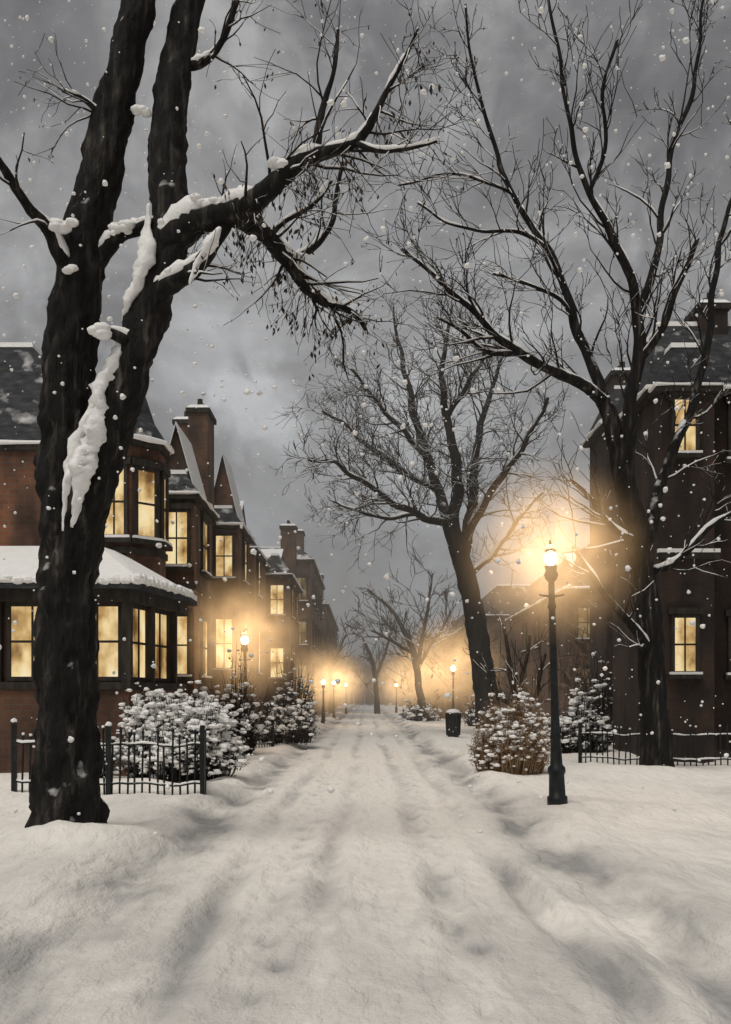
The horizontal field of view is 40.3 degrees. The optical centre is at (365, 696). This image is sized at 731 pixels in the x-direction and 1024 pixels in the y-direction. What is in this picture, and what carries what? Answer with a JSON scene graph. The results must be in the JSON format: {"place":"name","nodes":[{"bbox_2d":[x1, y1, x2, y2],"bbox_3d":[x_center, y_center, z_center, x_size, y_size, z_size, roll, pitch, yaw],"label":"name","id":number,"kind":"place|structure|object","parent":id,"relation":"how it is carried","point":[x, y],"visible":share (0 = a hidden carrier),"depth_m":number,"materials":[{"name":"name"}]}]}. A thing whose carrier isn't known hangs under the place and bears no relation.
{"place":"outdoors","nodes":[
{"label":"outdoors","id":0,"kind":"place"},
{"bbox_2d":[3,701,714,1023],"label":"road","id":1,"kind":"structure","parent":0,"point":[414,898],"depth_m":6.95,"materials":[{"name":"white snow"}]},
{"bbox_2d":[0,698,730,1023],"bbox_3d":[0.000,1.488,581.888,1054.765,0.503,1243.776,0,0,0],"label":"snow ground","id":2,"kind":"structure","parent":0,"point":[657,882],"depth_m":9.80,"materials":[{"name":"white snow"}]},
{"bbox_2d":[0,445,183,775],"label":"walls","id":3,"kind":"structure","parent":2,"relation":"on","point":[20,498],"depth_m":21.54,"materials":[{"name":"red brick"}]},
{"bbox_2d":[0,438,187,690],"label":"window frames and trim","id":4,"kind":"structure","parent":3,"relation":"attached to","point":[125,601],"depth_m":19.66,"materials":[{"name":"black wood"}]},
{"bbox_2d":[11,469,165,678],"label":"window panes","id":5,"kind":"object","parent":4,"relation":"in","point":[107,653],"visible":0.56,"depth_m":19.13,"materials":[{"name":"yellow glass"}]},
{"bbox_2d":[0,347,196,605],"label":"roof","id":6,"kind":"structure","parent":3,"relation":"on","point":[19,409],"depth_m":22.12,"materials":[{"name":"stone"}]},
{"bbox_2d":[0,342,196,600],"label":"roof snow","id":7,"kind":"structure","parent":6,"relation":"on","point":[18,564],"depth_m":19.78,"materials":[{"name":"white snow"}]},
{"bbox_2d":[11,718,205,794],"bbox_3d":[-3.821,0.913,14.799,2.893,1.204,0.107,0,0,0],"label":"iron fence","id":8,"kind":"object","parent":2,"relation":"on","point":[107,783],"visible":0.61,"depth_m":14.79,"materials":[{"name":"black metal"}]},
{"bbox_2d":[100,740,127,777],"bbox_3d":[-4.812,0.883,17.509,1.217,1.191,1.191,0,0,-44],"label":"snowy shrub","id":9,"kind":"object","parent":2,"relation":"on","point":[116,770],"visible":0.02,"depth_m":17.57,"materials":[{"name":"white plant"}]},
{"bbox_2d":[111,672,250,782],"bbox_3d":[-3.405,0.570,18.197,2.614,2.083,1.983,0,0,0],"label":"snowy shrub","id":10,"kind":"object","parent":2,"relation":"on","point":[186,720],"visible":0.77,"depth_m":17.81,"materials":[{"name":"white plant"}]},
{"bbox_2d":[166,413,213,706],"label":"walls","id":11,"kind":"structure","parent":2,"relation":"on","point":[201,433],"depth_m":27.89,"materials":[{"name":"brown brick"}]},
{"bbox_2d":[166,425,197,490],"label":"roof","id":12,"kind":"structure","parent":11,"relation":"on","point":[179,482],"depth_m":27.17,"materials":[{"name":"stone"}]},
{"bbox_2d":[166,405,219,677],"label":"roof snow","id":13,"kind":"structure","parent":12,"relation":"on","point":[189,455],"depth_m":28.13,"materials":[{"name":"white snow"}]},
{"bbox_2d":[166,399,217,699],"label":"window frames and trim","id":14,"kind":"structure","parent":11,"relation":"attached to","point":[184,503],"depth_m":28.05,"materials":[{"name":"black wood"}]},
{"bbox_2d":[166,512,206,674],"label":"window panes","id":15,"kind":"object","parent":14,"relation":"in","point":[182,621],"visible":0.32,"depth_m":26.98,"materials":[{"name":"yellow glass"}]},
{"bbox_2d":[198,725,206,793],"bbox_3d":[-2.887,0.994,17.460,0.110,1.168,5.270,0,0,-10],"label":"fence post","id":16,"kind":"object","parent":2,"relation":"on","point":[205,754],"visible":0.15,"depth_m":14.89,"materials":[{"name":"black metal"}]},
{"bbox_2d":[174,424,262,718],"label":"walls","id":17,"kind":"structure","parent":2,"relation":"on","point":[238,606],"depth_m":37.70,"materials":[{"name":"red brick"}]},
{"bbox_2d":[172,411,266,676],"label":"window frames and trim","id":18,"kind":"structure","parent":17,"relation":"attached to","point":[224,530],"depth_m":36.95,"materials":[{"name":"black wood"}]},
{"bbox_2d":[216,536,259,671],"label":"window panes","id":19,"kind":"object","parent":18,"relation":"in","point":[220,622],"visible":0.38,"depth_m":36.98,"materials":[{"name":"yellow glass"}]},
{"bbox_2d":[173,417,266,673],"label":"roof snow","id":20,"kind":"structure","parent":17,"relation":"on","point":[235,496],"depth_m":38.02,"materials":[{"name":"white snow"}]},
{"bbox_2d":[214,455,256,545],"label":"roof","id":21,"kind":"structure","parent":17,"relation":"on","point":[227,514],"depth_m":37.25,"materials":[{"name":"stone"}]},
{"bbox_2d":[200,632,276,754],"bbox_3d":[-3.370,-0.102,25.927,2.026,3.298,1.946,0,0,42],"label":"leafless shrub","id":22,"kind":"object","parent":2,"relation":"on","point":[256,728],"visible":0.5,"depth_m":25.77,"materials":[{"name":"grey plant"}]},
{"bbox_2d":[0,0,486,827],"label":"gnarled street tree","id":23,"kind":"object","parent":2,"relation":"on","point":[68,472],"visible":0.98,"depth_m":10.14,"materials":[{"name":"black plant"}]},
{"bbox_2d":[240,630,250,713],"bbox_3d":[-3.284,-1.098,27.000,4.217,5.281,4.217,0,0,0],"label":"street lamp","id":24,"kind":"object","parent":2,"relation":"on","point":[244,639],"visible":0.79,"depth_m":26.95,"materials":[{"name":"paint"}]},
{"bbox_2d":[250,718,274,747],"bbox_3d":[-3.476,1.049,28.346,0.107,0.979,2.812,0,0,32],"label":"iron fence","id":25,"kind":"object","parent":2,"relation":"on","point":[272,736],"visible":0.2,"depth_m":29.39,"materials":[{"name":"black metal"}]},
{"bbox_2d":[263,528,298,720],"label":"walls","id":26,"kind":"structure","parent":2,"relation":"on","point":[279,631],"depth_m":52.00,"materials":[{"name":"brown brick"}]},
{"bbox_2d":[266,554,290,572],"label":"roof","id":27,"kind":"structure","parent":26,"relation":"on","point":[277,564],"depth_m":52.21,"materials":[{"name":"stone"}]},
{"bbox_2d":[261,524,302,679],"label":"roof snow","id":28,"kind":"structure","parent":26,"relation":"on","point":[267,553],"depth_m":53.28,"materials":[{"name":"white snow"}]},
{"bbox_2d":[263,520,302,681],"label":"window frames and trim","id":29,"kind":"structure","parent":26,"relation":"attached to","point":[293,587],"depth_m":51.95,"materials":[{"name":"black wood"}]},
{"bbox_2d":[271,585,282,676],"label":"window panes","id":30,"kind":"object","parent":29,"relation":"in","point":[277,593],"visible":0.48,"depth_m":51.98,"materials":[{"name":"yellow glass"}]},
{"bbox_2d":[258,688,320,744],"bbox_3d":[-2.481,0.590,30.981,2.296,1.761,2.525,0,0,0],"label":"leafless shrub","id":31,"kind":"object","parent":2,"relation":"on","point":[305,731],"visible":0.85,"depth_m":30.49,"materials":[{"name":"grey plant"}]},
{"bbox_2d":[268,650,317,723],"bbox_3d":[-2.773,-0.297,38.013,1.983,3.543,2.545,0,0,0],"label":"leafless shrub","id":32,"kind":"object","parent":2,"relation":"on","point":[297,693],"visible":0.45,"depth_m":37.84,"materials":[{"name":"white plant"}]},
{"bbox_2d":[297,533,321,715],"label":"walls","id":33,"kind":"structure","parent":2,"relation":"on","point":[309,654],"depth_m":68.00,"materials":[{"name":"brown brick"}]},
{"bbox_2d":[261,548,311,557],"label":"roof","id":34,"kind":"structure","parent":33,"relation":"on","point":[301,553],"depth_m":68.27,"materials":[{"name":"stone"}]},
{"bbox_2d":[259,529,324,689],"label":"roof snow","id":35,"kind":"structure","parent":33,"relation":"on","point":[301,558],"depth_m":68.80,"materials":[{"name":"white snow"}]},
{"bbox_2d":[297,528,324,691],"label":"window frames and trim","id":36,"kind":"structure","parent":33,"relation":"attached to","point":[314,633],"depth_m":72.73,"materials":[{"name":"brown wood"}]},
{"bbox_2d":[297,578,305,687],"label":"window panes","id":37,"kind":"object","parent":36,"relation":"in","point":[302,626],"visible":0.59,"depth_m":67.98,"materials":[{"name":"yellow glass"}]},
{"bbox_2d":[320,677,325,722],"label":"street lamp","id":38,"kind":"object","parent":2,"relation":"on","point":[323,714],"visible":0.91,"depth_m":54.94,"materials":[{"name":"metal"}]},
{"bbox_2d":[321,576,336,712],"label":"walls","id":39,"kind":"structure","parent":2,"relation":"on","point":[325,615],"depth_m":92.09,"materials":[{"name":"brown brick"}]},
{"bbox_2d":[320,574,338,695],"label":"roof snow","id":40,"kind":"structure","parent":39,"relation":"on","point":[335,620],"depth_m":99.94,"materials":[{"name":"white snow"}]},
{"bbox_2d":[321,575,338,696],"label":"window frames and trim","id":41,"kind":"structure","parent":39,"relation":"attached to","point":[328,636],"depth_m":104.18,"materials":[{"name":"brown wood"}]},
{"bbox_2d":[332,679,335,717],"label":"street lamp","id":42,"kind":"object","parent":2,"relation":"on","point":[333,710],"visible":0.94,"depth_m":71.94,"materials":[{"name":"metal"}]},
{"bbox_2d":[322,600,366,712],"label":"bare birch tree","id":43,"kind":"object","parent":2,"relation":"on","point":[331,663],"visible":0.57,"depth_m":87.86,"materials":[{"name":"plant"}]},
{"bbox_2d":[344,683,347,713],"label":"street lamp","id":44,"kind":"object","parent":2,"relation":"on","point":[346,698],"visible":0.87,"depth_m":94.95,"materials":[{"name":"metal"}]},
{"bbox_2d":[351,603,402,713],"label":"bare linden tree","id":45,"kind":"object","parent":2,"relation":"on","point":[375,673],"visible":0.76,"depth_m":94.85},
{"bbox_2d":[337,627,434,707],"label":"distant trees","id":46,"kind":"object","parent":2,"relation":"on","point":[357,687],"visible":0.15,"depth_m":172.36,"materials":[{"name":"brown plant"}]},
{"bbox_2d":[395,683,397,712],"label":"street lamp","id":47,"kind":"object","parent":2,"relation":"on","point":[396,708],"visible":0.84,"depth_m":94.94,"materials":[{"name":"metal"}]},
{"bbox_2d":[267,263,571,734],"bbox_3d":[2.028,-7.536,38.771,12.555,18.992,8.679,0,0,0],"label":"bare maple tree","id":48,"kind":"object","parent":2,"relation":"on","point":[465,568],"visible":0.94,"depth_m":38.63,"materials":[{"name":"black plant"}]},
{"bbox_2d":[345,534,494,707],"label":"bare ash tree","id":49,"kind":"object","parent":2,"relation":"on","point":[417,660],"visible":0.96,"depth_m":65.92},
{"bbox_2d":[397,698,444,721],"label":"leafless shrub","id":50,"kind":"object","parent":2,"relation":"on","point":[427,711],"visible":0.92,"depth_m":61.31,"materials":[{"name":"white plant"}]},
{"bbox_2d":[382,608,511,718],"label":"distant trees","id":51,"kind":"object","parent":2,"relation":"on","point":[436,671],"visible":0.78,"depth_m":70.11,"materials":[{"name":"brown plant"}]},
{"bbox_2d":[445,709,460,736],"bbox_3d":[3.216,0.962,36.500,0.600,1.050,0.600,0,0,0],"label":"litter bin","id":52,"kind":"object","parent":2,"relation":"on","point":[453,720],"visible":0.94,"depth_m":36.30,"materials":[{"name":"paint"}]},
{"bbox_2d":[451,663,455,708],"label":"street lamp","id":53,"kind":"object","parent":2,"relation":"on","point":[453,668],"visible":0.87,"depth_m":51.95,"materials":[{"name":"metal"}]},
{"bbox_2d":[460,693,475,725],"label":"leafless shrub","id":54,"kind":"object","parent":2,"relation":"on","point":[470,716],"visible":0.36,"depth_m":49.86,"materials":[{"name":"white plant"}]},
{"bbox_2d":[449,617,509,715],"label":"walls","id":55,"kind":"structure","parent":2,"relation":"on","point":[494,620],"depth_m":72.00,"materials":[{"name":"brown brick"}]},
{"bbox_2d":[442,615,508,643],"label":"window frames and trim","id":56,"kind":"structure","parent":55,"relation":"attached to","point":[486,616],"depth_m":71.75,"materials":[{"name":"brown wood"}]},
{"bbox_2d":[445,584,530,639],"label":"roof snow","id":57,"kind":"structure","parent":55,"relation":"on","point":[492,589],"depth_m":73.19,"materials":[{"name":"white snow"}]},
{"bbox_2d":[466,665,550,774],"bbox_3d":[2.866,0.404,19.486,1.799,2.211,1.615,0,0,0],"label":"golden shrub","id":58,"kind":"object","parent":2,"relation":"on","point":[511,744],"visible":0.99,"depth_m":19.19,"materials":[{"name":"brown plant"}]},
{"bbox_2d":[463,603,573,714],"bbox_3d":[4.148,-0.478,27.131,3.007,4.301,1.911,0,0,0],"label":"bare hawthorn tree","id":59,"kind":"object","parent":2,"relation":"on","point":[511,673],"visible":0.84,"depth_m":26.96,"materials":[{"name":"bark"},{"name":"twig"},{"name":"snow"}]},
{"bbox_2d":[343,0,730,766],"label":"bare elm tree","id":60,"kind":"object","parent":2,"relation":"on","point":[639,530],"visible":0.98,"depth_m":20.24,"materials":[{"name":"black plant"}]},
{"bbox_2d":[502,607,589,716],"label":"distant trees","id":61,"kind":"object","parent":2,"relation":"on","point":[565,683],"visible":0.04,"depth_m":40.65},
{"bbox_2d":[510,592,589,727],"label":"walls","id":62,"kind":"structure","parent":2,"relation":"on","point":[564,604],"depth_m":49.23,"materials":[{"name":"brown brick"}]},
{"bbox_2d":[505,589,589,701],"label":"window frames and trim","id":63,"kind":"structure","parent":62,"relation":"attached to","point":[578,605],"depth_m":48.60,"materials":[{"name":"brown wood"}]},
{"bbox_2d":[524,608,589,697],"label":"window panes","id":64,"kind":"object","parent":63,"relation":"in","point":[582,612],"visible":0.22,"depth_m":43.98,"materials":[{"name":"glass"}]},
{"bbox_2d":[505,541,589,699],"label":"roof snow","id":65,"kind":"structure","parent":62,"relation":"on","point":[568,556],"depth_m":47.05,"materials":[{"name":"white snow"}]},
{"bbox_2d":[507,544,589,617],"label":"roof","id":66,"kind":"structure","parent":62,"relation":"on","point":[536,588],"depth_m":47.77,"materials":[{"name":"stone"}]},
{"bbox_2d":[539,540,567,804],"bbox_3d":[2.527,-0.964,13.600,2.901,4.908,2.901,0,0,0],"label":"street lamp","id":67,"kind":"object","parent":2,"relation":"on","point":[556,771],"visible":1,"depth_m":13.55,"materials":[{"name":"metal"}]},
{"bbox_2d":[543,681,621,753],"bbox_3d":[5.840,0.528,26.998,2.128,2.141,2.179,0,0,0],"label":"snowy shrub","id":68,"kind":"object","parent":2,"relation":"on","point":[569,732],"visible":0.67,"depth_m":26.50,"materials":[{"name":"white snow"}]},
{"bbox_2d":[565,647,612,744],"bbox_3d":[7.317,-0.032,31.000,2.322,3.202,2.018,0,0,0],"label":"leafless shrub","id":69,"kind":"object","parent":2,"relation":"on","point":[599,687],"visible":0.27,"depth_m":30.81,"materials":[{"name":"grey plant"}]},
{"bbox_2d":[578,720,639,764],"bbox_3d":[5.499,1.015,21.801,1.731,1.079,0.106,0,0,29],"label":"iron fence","id":70,"kind":"object","parent":2,"relation":"on","point":[602,756],"visible":0.69,"depth_m":21.93,"materials":[{"name":"black metal"}]},
{"bbox_2d":[590,375,628,707],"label":"walls","id":71,"kind":"structure","parent":2,"relation":"on","point":[601,635],"depth_m":32.69,"materials":[{"name":"brick"}]},
{"bbox_2d":[580,368,629,445],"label":"roof snow","id":72,"kind":"structure","parent":71,"relation":"on","point":[597,425],"depth_m":32.60,"materials":[{"name":"white snow"}]},
{"bbox_2d":[583,361,629,447],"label":"window frames and trim","id":73,"kind":"structure","parent":71,"relation":"attached to","point":[597,432],"depth_m":32.82,"materials":[{"name":"wood"}]},
{"bbox_2d":[613,309,730,762],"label":"walls","id":74,"kind":"structure","parent":2,"relation":"on","point":[680,499],"depth_m":23.40,"materials":[{"name":"brick"}]},
{"bbox_2d":[602,299,730,674],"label":"roof snow","id":75,"kind":"structure","parent":74,"relation":"on","point":[650,387],"depth_m":23.58,"materials":[{"name":"white snow"}]},
{"bbox_2d":[603,292,730,678],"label":"window frames and trim","id":76,"kind":"structure","parent":74,"relation":"attached to","point":[646,398],"depth_m":23.32,"materials":[{"name":"black wood"}]},
{"bbox_2d":[675,400,695,670],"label":"window panes","id":77,"kind":"object","parent":76,"relation":"in","point":[679,622],"visible":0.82,"depth_m":23.38,"materials":[{"name":"yellow glass"}]},
{"bbox_2d":[616,326,730,413],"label":"roof","id":78,"kind":"structure","parent":74,"relation":"on","point":[660,369],"depth_m":24.30,"materials":[{"name":"stone"}]},
{"bbox_2d":[671,724,730,765],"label":"iron fence","id":79,"kind":"object","parent":2,"relation":"on","point":[696,735],"visible":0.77,"depth_m":21.31,"materials":[{"name":"black metal"}]},
{"bbox_2d":[0,0,730,835],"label":"falling snow","id":80,"kind":"structure","parent":0,"point":[382,228],"depth_m":12.90,"materials":[{"name":"white snow"}]},
{"bbox_2d":[0,0,730,697],"label":"sky","id":81,"kind":"structure","parent":0,"point":[533,99],"materials":[{"name":"grey"}]},
{"bbox_2d":[445,586,529,637],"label":"roof","id":82,"kind":"structure","parent":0,"point":[503,599],"depth_m":72.66,"materials":[{"name":"stone"}]},
{"bbox_2d":[589,389,623,431],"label":"roof","id":83,"kind":"structure","parent":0,"point":[615,395],"depth_m":32.51,"materials":[{"name":"stone"}]}
]}

